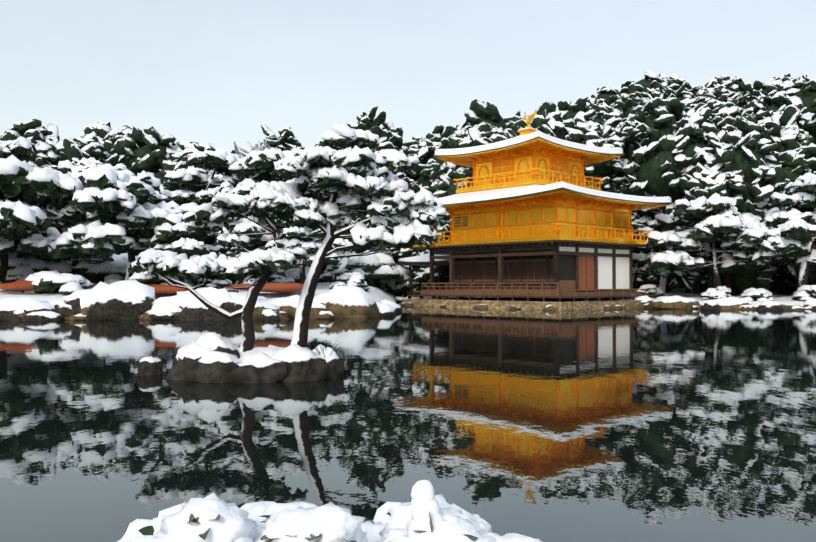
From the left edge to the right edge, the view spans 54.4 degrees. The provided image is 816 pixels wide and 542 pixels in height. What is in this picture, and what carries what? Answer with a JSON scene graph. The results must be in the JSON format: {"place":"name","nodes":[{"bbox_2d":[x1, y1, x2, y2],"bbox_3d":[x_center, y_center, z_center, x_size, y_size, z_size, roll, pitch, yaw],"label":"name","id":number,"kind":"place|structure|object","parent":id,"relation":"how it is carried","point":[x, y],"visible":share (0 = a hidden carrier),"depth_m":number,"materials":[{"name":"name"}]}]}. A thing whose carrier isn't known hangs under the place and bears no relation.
{"place":"outdoors","nodes":[
{"label":"outdoors","id":0,"kind":"place"},
{"bbox_2d":[0,279,804,308],"bbox_3d":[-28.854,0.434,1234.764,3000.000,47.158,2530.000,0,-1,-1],"label":"snowy shore bank","id":1,"kind":"structure","parent":0,"point":[785,301],"depth_m":47.99,"materials":[{"name":"white snow"}]},
{"bbox_2d":[0,279,303,293],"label":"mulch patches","id":2,"kind":"object","parent":1,"relation":"on","point":[23,285],"depth_m":36.92,"materials":[{"name":"brown soil"}]},
{"bbox_2d":[117,480,541,541],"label":"snowy shrub","id":3,"kind":"object","parent":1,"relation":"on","point":[332,522],"visible":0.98,"depth_m":1.79,"materials":[{"name":"white snow"}]},
{"bbox_2d":[138,512,477,541],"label":"shrub leaves","id":4,"kind":"object","parent":3,"relation":"on","point":[148,530],"visible":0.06,"depth_m":1.76,"materials":[{"name":"green plant"}]},
{"bbox_2d":[0,279,815,320],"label":"shore rocks","id":5,"kind":"object","parent":1,"relation":"on","point":[133,299],"visible":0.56,"depth_m":33.62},
{"bbox_2d":[0,70,815,295],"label":"forest trees","id":6,"kind":"object","parent":1,"relation":"on","point":[748,147],"depth_m":67.07,"materials":[{"name":"green plant"}]},
{"bbox_2d":[0,136,815,300],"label":"pine trees","id":7,"kind":"object","parent":1,"relation":"on","point":[69,195],"depth_m":44.82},
{"bbox_2d":[398,110,672,309],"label":"golden pavilion","id":8,"kind":"structure","parent":1,"relation":"on","point":[536,223],"depth_m":50.89,"materials":[{"name":"gold metal"}]},
{"bbox_2d":[0,306,815,541],"bbox_3d":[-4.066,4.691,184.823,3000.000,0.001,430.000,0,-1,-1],"label":"pond water","id":9,"kind":"structure","parent":0,"point":[643,425],"depth_m":8.32,"materials":[{"name":"grey liquid"}]},
{"bbox_2d":[138,332,343,382],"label":"islet rocks","id":10,"kind":"object","parent":9,"relation":"in","point":[209,357],"visible":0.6,"depth_m":12.15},
{"bbox_2d":[136,122,451,358],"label":"pine trees","id":11,"kind":"object","parent":10,"relation":"on","point":[356,166],"depth_m":12.51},
{"bbox_2d":[0,0,815,153],"label":"sky","id":12,"kind":"structure","parent":0,"point":[213,72],"materials":[{"name":"blue"}]}
]}

